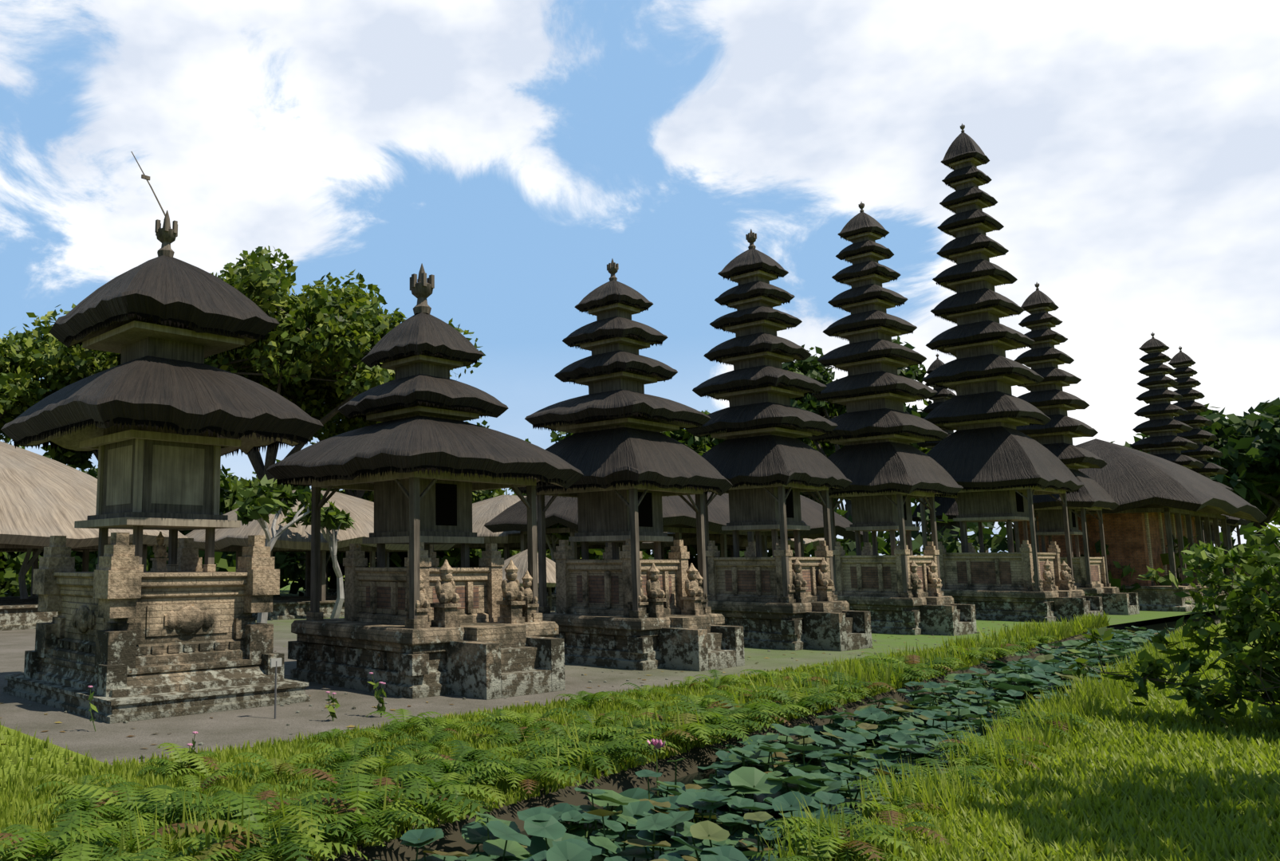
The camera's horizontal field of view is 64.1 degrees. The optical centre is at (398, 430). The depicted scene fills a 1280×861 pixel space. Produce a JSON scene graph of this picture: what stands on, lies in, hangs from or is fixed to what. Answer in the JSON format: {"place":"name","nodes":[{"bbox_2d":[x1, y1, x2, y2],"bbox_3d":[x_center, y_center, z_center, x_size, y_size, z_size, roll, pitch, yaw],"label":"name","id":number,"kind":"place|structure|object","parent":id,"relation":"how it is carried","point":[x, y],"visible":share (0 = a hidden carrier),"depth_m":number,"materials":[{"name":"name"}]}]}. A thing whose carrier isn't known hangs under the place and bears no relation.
{"place":"outdoors","nodes":[
{"label":"outdoors","id":0,"kind":"place"},
{"bbox_2d":[0,582,1218,782],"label":"pavement","id":1,"kind":"structure","parent":0,"point":[112,742],"depth_m":11.64,"materials":[{"name":"grey concrete"}]},
{"bbox_2d":[0,551,18,571],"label":"tree","id":2,"kind":"object","parent":1,"relation":"on","point":[4,559],"visible":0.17,"depth_m":43.08,"materials":[{"name":"green plant"}]},
{"bbox_2d":[3,437,25,448],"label":"tree","id":3,"kind":"object","parent":1,"relation":"on","point":[22,447],"depth_m":61.15,"materials":[{"name":"green plant"}]},
{"bbox_2d":[18,548,42,598],"bbox_3d":[-11.236,3.785,29.955,1.615,3.920,2.888,0,-8,0],"label":"frangipani","id":4,"kind":"object","parent":1,"relation":"on","point":[26,565],"visible":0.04,"depth_m":29.63,"materials":[{"name":"grey plant"}]},
{"bbox_2d":[0,338,94,419],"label":"tree","id":5,"kind":"object","parent":1,"relation":"on","point":[17,390],"visible":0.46,"depth_m":41.16,"materials":[{"name":"green plant"}]},
{"bbox_2d":[11,551,98,558],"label":"tree","id":6,"kind":"object","parent":1,"relation":"on","point":[79,553],"visible":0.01,"depth_m":45.82,"materials":[{"name":"green plant"}]},
{"bbox_2d":[0,725,112,781],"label":"lawn patch","id":7,"kind":"object","parent":1,"relation":"on","point":[61,751],"depth_m":8.57,"materials":[{"name":"green plant"}]},
{"bbox_2d":[40,441,94,470],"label":"tree","id":8,"kind":"object","parent":1,"relation":"on","point":[79,460],"visible":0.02,"depth_m":46.77,"materials":[{"name":"green plant"}]},
{"bbox_2d":[43,455,98,479],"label":"tree","id":9,"kind":"object","parent":1,"relation":"on","point":[92,472],"visible":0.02,"depth_m":54.70,"materials":[{"name":"green plant"}]},
{"bbox_2d":[0,441,188,630],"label":"bale","id":10,"kind":"object","parent":1,"relation":"on","point":[43,499],"visible":0.63,"depth_m":26.01,"materials":[{"name":"stone"}]},
{"bbox_2d":[0,303,260,460],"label":"tree","id":11,"kind":"object","parent":1,"relation":"on","point":[81,362],"visible":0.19,"depth_m":41.94,"materials":[{"name":"green plant"}]},
{"bbox_2d":[0,151,323,724],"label":"shrine","id":12,"kind":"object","parent":1,"relation":"on","point":[162,418],"visible":1,"depth_m":12.13,"materials":[{"name":"stone"}]},
{"bbox_2d":[146,534,204,571],"bbox_3d":[-9.955,5.625,40.343,4.398,3.115,4.978,0,-8,0],"label":"shrub","id":13,"kind":"object","parent":1,"relation":"on","point":[149,551],"visible":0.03,"depth_m":38.69,"materials":[{"name":"green plant"}]},
{"bbox_2d":[189,464,284,532],"bbox_3d":[-10.446,5.138,51.958,8.154,7.178,8.166,-7,-10,41],"label":"tree","id":14,"kind":"object","parent":1,"relation":"on","point":[231,487],"visible":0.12,"depth_m":51.49,"materials":[{"name":"green plant"}]},
{"bbox_2d":[88,672,386,774],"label":"pink flower plants","id":15,"kind":"object","parent":1,"relation":"on","point":[330,708],"visible":0.94,"depth_m":10.52,"materials":[{"name":"pink plant"}]},
{"bbox_2d":[214,563,284,580],"bbox_3d":[-7.604,6.018,43.626,5.137,3.150,3.717,6,-10,-40],"label":"shrub","id":16,"kind":"object","parent":1,"relation":"on","point":[281,578],"depth_m":43.73,"materials":[{"name":"green plant"}]},
{"bbox_2d":[216,551,305,582],"bbox_3d":[-5.308,4.980,38.529,4.775,3.818,5.222,0,-8,0],"label":"shrub","id":17,"kind":"object","parent":1,"relation":"on","point":[292,566],"visible":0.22,"depth_m":36.69,"materials":[{"name":"green plant"}]},
{"bbox_2d":[220,459,322,512],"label":"tree","id":18,"kind":"object","parent":1,"relation":"on","point":[229,470],"visible":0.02,"depth_m":57.23,"materials":[{"name":"green plant"}]},
{"bbox_2d":[270,657,281,719],"bbox_3d":[-1.350,2.830,10.736,0.140,0.650,0.021,7,-10,-42],"label":"sign post","id":19,"kind":"object","parent":1,"relation":"on","point":[276,663],"visible":1,"depth_m":10.74,"materials":[{"name":"grey metal"}]},
{"bbox_2d":[234,474,327,623],"bbox_3d":[-3.160,3.222,26.220,1.844,4.038,3.704,-2,-8,13],"label":"frangipani","id":20,"kind":"object","parent":1,"relation":"on","point":[259,502],"visible":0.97,"depth_m":25.76,"materials":[{"name":"green plant"}]},
{"bbox_2d":[278,500,355,618],"bbox_3d":[-2.397,3.722,28.817,2.253,3.795,2.132,0,-8,0],"label":"frangipani","id":21,"kind":"object","parent":1,"relation":"on","point":[333,518],"visible":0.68,"depth_m":29.17,"materials":[{"name":"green plant"}]},
{"bbox_2d":[291,484,346,595],"bbox_3d":[-3.078,4.772,42.349,4.451,5.270,5.754,5,-9,-31],"label":"tree","id":22,"kind":"object","parent":1,"relation":"on","point":[340,556],"depth_m":42.00,"materials":[{"name":"green plant"}]},
{"bbox_2d":[185,490,455,620],"bbox_3d":[-2.798,4.052,32.752,7.400,4.092,5.900,5,-9,-35],"label":"bale","id":23,"kind":"object","parent":1,"relation":"on","point":[298,539],"visible":0.38,"depth_m":30.43,"materials":[{"name":"stone"}]},
{"bbox_2d":[301,487,374,581],"bbox_3d":[-2.893,5.365,50.094,8.026,6.170,7.745,2,-8,-14],"label":"tree","id":24,"kind":"object","parent":1,"relation":"on","point":[332,490],"visible":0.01,"depth_m":48.75,"materials":[{"name":"green plant"}]},
{"bbox_2d":[204,245,485,492],"bbox_3d":[-4.112,0.121,41.173,14.091,14.142,16.108,6,-10,-37],"label":"tree","id":25,"kind":"object","parent":1,"relation":"on","point":[340,332],"visible":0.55,"depth_m":36.62,"materials":[{"name":"green plant"}]},
{"bbox_2d":[338,489,374,560],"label":"tree","id":26,"kind":"object","parent":1,"relation":"on","point":[368,495],"visible":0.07,"depth_m":46.36,"materials":[{"name":"green plant"}]},
{"bbox_2d":[325,551,389,595],"bbox_3d":[0.727,5.402,44.678,8.400,4.592,6.400,6,-10,-37],"label":"bale","id":27,"kind":"object","parent":1,"relation":"on","point":[332,592],"visible":0.01,"depth_m":43.54,"materials":[{"name":"wood"}]},
{"bbox_2d":[266,263,583,700],"bbox_3d":[0.472,0.510,14.440,3.350,6.234,3.715,6,-10,-39],"label":"pagoda","id":28,"kind":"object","parent":1,"relation":"on","point":[423,461],"visible":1,"depth_m":13.80,"materials":[{"name":"stone"}]},
{"bbox_2d":[433,548,502,567],"bbox_3d":[2.489,5.779,42.769,4.320,3.393,4.134,-4,-9,26],"label":"shrub","id":29,"kind":"object","parent":1,"relation":"on","point":[473,552],"visible":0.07,"depth_m":42.18,"materials":[{"name":"green plant"}]},
{"bbox_2d":[472,488,515,502],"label":"tree","id":30,"kind":"object","parent":1,"relation":"on","point":[478,499],"visible":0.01,"depth_m":51.60,"materials":[{"name":"green plant"}]},
{"bbox_2d":[465,420,531,504],"bbox_3d":[2.342,3.832,50.223,7.384,9.221,9.798,7,-10,-42],"label":"tree","id":31,"kind":"object","parent":1,"relation":"on","point":[494,493],"depth_m":46.99,"materials":[{"name":"green plant"}]},
{"bbox_2d":[0,619,1007,770],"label":"path litter","id":32,"kind":"object","parent":1,"relation":"on","point":[281,705],"visible":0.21,"depth_m":11.71,"materials":[{"name":"green plant"}]},
{"bbox_2d":[507,488,524,495],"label":"tree","id":33,"kind":"object","parent":1,"relation":"on","point":[511,490],"visible":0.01,"depth_m":60.45,"materials":[{"name":"green plant"}]},
{"bbox_2d":[502,549,555,612],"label":"pavilion","id":34,"kind":"structure","parent":1,"relation":"on","point":[520,561],"depth_m":27.06,"materials":[{"name":"stone"}]},
{"bbox_2d":[499,549,581,560],"bbox_3d":[5.961,5.955,42.754,4.511,3.027,5.132,0,-8,0],"label":"shrub","id":35,"kind":"object","parent":1,"relation":"on","point":[512,553],"visible":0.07,"depth_m":42.15,"materials":[{"name":"green plant"}]},
{"bbox_2d":[450,494,642,600],"bbox_3d":[4.482,4.535,36.723,7.400,4.192,5.900,6,-10,-40],"label":"bale","id":36,"kind":"object","parent":1,"relation":"on","point":[484,512],"visible":0.16,"depth_m":34.38,"materials":[{"name":"stone"}]},
{"bbox_2d":[526,523,581,593],"bbox_3d":[5.288,4.314,32.133,1.705,3.457,2.842,6,-10,-40],"label":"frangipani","id":37,"kind":"object","parent":1,"relation":"on","point":[563,536],"visible":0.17,"depth_m":32.10,"materials":[{"name":"green plant"}]},
{"bbox_2d":[579,548,605,559],"bbox_3d":[7.908,5.717,45.366,4.588,4.216,5.302,0,-8,0],"label":"shrub","id":38,"kind":"object","parent":1,"relation":"on","point":[600,557],"visible":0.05,"depth_m":43.13,"materials":[{"name":"green plant"}]},
{"bbox_2d":[519,258,744,671],"bbox_3d":[4.116,0.393,17.463,2.830,7.273,3.315,7,-10,-41],"label":"pagoda","id":39,"kind":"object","parent":1,"relation":"on","point":[631,610],"visible":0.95,"depth_m":16.92,"materials":[{"name":"stone"}]},
{"bbox_2d":[550,409,724,456],"bbox_3d":[14.135,3.734,54.910,10.293,10.717,9.278,0,-8,0],"label":"tree","id":40,"kind":"object","parent":1,"relation":"on","point":[700,446],"visible":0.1,"depth_m":53.20,"materials":[{"name":"green plant"}]},
{"bbox_2d":[0,533,1279,614],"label":"wall","id":41,"kind":"structure","parent":1,"relation":"on","point":[9,575],"depth_m":36.94,"materials":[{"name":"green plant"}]},
{"bbox_2d":[0,501,1279,596],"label":"hedge undergrowth","id":42,"kind":"object","parent":1,"relation":"on","point":[995,543],"visible":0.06,"depth_m":45.80,"materials":[{"name":"green plant"}]},
{"bbox_2d":[484,492,863,611],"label":"thatched pavilion","id":43,"kind":"structure","parent":1,"relation":"on","point":[679,516],"depth_m":30.93,"materials":[{"name":"stone"}]},
{"bbox_2d":[639,526,824,559],"bbox_3d":[13.409,5.018,40.694,7.900,4.292,5.900,7,-11,-44],"label":"bale","id":44,"kind":"object","parent":1,"relation":"on","point":[691,539],"visible":0.12,"depth_m":37.75,"materials":[{"name":"wood"}]},
{"bbox_2d":[685,228,872,651],"bbox_3d":[7.972,-0.026,20.922,2.590,9.024,3.095,6,-10,-39],"label":"pagoda","id":45,"kind":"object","parent":1,"relation":"on","point":[766,462],"visible":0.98,"depth_m":20.42,"materials":[{"name":"stone"}]},
{"bbox_2d":[799,409,846,504],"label":"tree","id":46,"kind":"object","parent":1,"relation":"on","point":[829,450],"visible":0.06,"depth_m":54.11,"materials":[{"name":"green plant"}]},
{"bbox_2d":[833,498,846,540],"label":"tree","id":47,"kind":"object","parent":1,"relation":"on","point":[842,508],"depth_m":65.44,"materials":[{"name":"green plant"}]},
{"bbox_2d":[782,335,932,550],"bbox_3d":[23.611,2.037,52.090,9.628,13.314,8.790,5,-9,-35],"label":"tree","id":48,"kind":"object","parent":1,"relation":"on","point":[812,367],"visible":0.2,"depth_m":51.69,"materials":[{"name":"green plant"}]},
{"bbox_2d":[801,201,976,636],"bbox_3d":[12.354,-0.555,25.041,2.840,11.169,3.195,6,-10,-38],"label":"pagoda","id":49,"kind":"object","parent":1,"relation":"on","point":[883,465],"visible":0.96,"depth_m":24.48,"materials":[{"name":"stone"}]},
{"bbox_2d":[886,442,931,555],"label":"tree","id":50,"kind":"object","parent":1,"relation":"on","point":[925,450],"visible":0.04,"depth_m":57.44,"materials":[{"name":"green plant"}]},
{"bbox_2d":[910,497,930,539],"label":"tree","id":51,"kind":"object","parent":1,"relation":"on","point":[915,501],"visible":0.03,"depth_m":69.71,"materials":[{"name":"green plant"}]},
{"bbox_2d":[912,354,986,555],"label":"meru","id":52,"kind":"structure","parent":1,"relation":"on","point":[948,507],"depth_m":50.29,"materials":[{"name":"stone"}]},
{"bbox_2d":[986,522,995,552],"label":"tree","id":53,"kind":"object","parent":1,"relation":"on","point":[991,529],"depth_m":61.40,"materials":[{"name":"green plant"}]},
{"bbox_2d":[997,521,1013,527],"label":"tree","id":54,"kind":"object","parent":1,"relation":"on","point":[999,524],"depth_m":96.92,"materials":[{"name":"green plant"}]},
{"bbox_2d":[919,123,1102,622],"bbox_3d":[18.683,-2.198,30.981,3.900,16.009,4.355,6,-10,-40],"label":"pagoda","id":55,"kind":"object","parent":1,"relation":"on","point":[992,461],"visible":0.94,"depth_m":30.19,"materials":[{"name":"stone"}]},
{"bbox_2d":[1013,282,1139,615],"bbox_3d":[22.884,0.425,33.969,2.925,11.605,3.363,7,-10,-41],"label":"pagoda","id":56,"kind":"object","parent":1,"relation":"on","point":[1047,395],"visible":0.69,"depth_m":33.50,"materials":[{"name":"stone"}]},
{"bbox_2d":[1110,441,1133,448],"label":"tree","id":57,"kind":"object","parent":1,"relation":"on","point":[1127,444],"depth_m":82.19,"materials":[{"name":"green plant"}]},
{"bbox_2d":[1005,438,1267,612],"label":"pavilion","id":58,"kind":"structure","parent":1,"relation":"on","point":[1162,503],"depth_m":35.52,"materials":[{"name":"stone"}]},
{"bbox_2d":[1133,433,1148,450],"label":"tree","id":59,"kind":"object","parent":1,"relation":"on","point":[1136,439],"depth_m":78.36,"materials":[{"name":"green plant"}]},
{"bbox_2d":[1130,332,1228,545],"bbox_3d":[34.899,1.481,44.173,3.400,12.229,3.850,6,-10,-40],"label":"pagoda","id":60,"kind":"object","parent":1,"relation":"on","point":[1162,427],"visible":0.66,"depth_m":44.31,"materials":[{"name":"stone"}]},
{"bbox_2d":[1168,346,1250,548],"bbox_3d":[38.859,1.882,47.532,3.400,12.329,3.850,7,-10,-42],"label":"pagoda","id":61,"kind":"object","parent":1,"relation":"on","point":[1180,362],"visible":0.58,"depth_m":47.42,"materials":[{"name":"stone"}]},
{"bbox_2d":[1139,399,1279,548],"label":"tree","id":62,"kind":"object","parent":1,"relation":"on","point":[1221,428],"visible":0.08,"depth_m":61.83,"materials":[{"name":"green plant"}]},
{"bbox_2d":[1197,403,1229,531],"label":"tree","id":63,"kind":"object","parent":1,"relation":"on","point":[1221,412],"depth_m":85.16,"materials":[{"name":"green plant"}]},
{"bbox_2d":[1206,397,1279,512],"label":"tree","id":64,"kind":"object","parent":1,"relation":"on","point":[1238,459],"visible":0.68,"depth_m":57.49,"materials":[{"name":"green plant"}]},
{"bbox_2d":[1229,480,1279,533],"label":"tree","id":65,"kind":"object","parent":1,"relation":"on","point":[1275,519],"visible":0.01,"depth_m":64.70,"materials":[{"name":"green plant"}]},
{"bbox_2d":[0,575,1279,860],"bbox_3d":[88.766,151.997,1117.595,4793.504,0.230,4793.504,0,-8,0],"label":"terrain","id":66,"kind":"structure","parent":0,"point":[451,840],"depth_m":8.00,"materials":[{"name":"green soil"}]},
{"bbox_2d":[256,369,456,588],"bbox_3d":[-1.727,1.329,46.046,11.374,13.124,10.841,-7,-10,41],"label":"tree","id":67,"kind":"object","parent":66,"relation":"on","point":[310,400],"visible":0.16,"depth_m":43.20,"materials":[{"name":"green plant"}]},
{"bbox_2d":[0,635,1096,860],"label":"ferns","id":68,"kind":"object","parent":66,"relation":"on","point":[727,717],"depth_m":7.14,"materials":[{"name":"green plant"}]},
{"bbox_2d":[0,611,1279,860],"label":"grass","id":69,"kind":"structure","parent":66,"relation":"on","point":[1187,813],"depth_m":7.60,"materials":[{"name":"green plant"}]},
{"bbox_2d":[1067,522,1279,726],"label":"shrub","id":70,"kind":"object","parent":66,"relation":"on","point":[1255,598],"visible":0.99,"depth_m":10.11,"materials":[{"name":"green plant"}]},
{"bbox_2d":[0,0,1279,557],"label":"sky","id":71,"kind":"structure","parent":0,"point":[511,151],"materials":[{"name":"blue"}]},
{"bbox_2d":[456,614,1226,860],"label":"pond water","id":72,"kind":"structure","parent":0,"point":[1161,624],"depth_m":11.85,"materials":[{"name":"black liquid"}]},
{"bbox_2d":[374,626,1174,860],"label":"lotus plants","id":73,"kind":"object","parent":72,"relation":"on","point":[658,744],"visible":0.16,"depth_m":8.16,"materials":[{"name":"green plant"}]}
]}

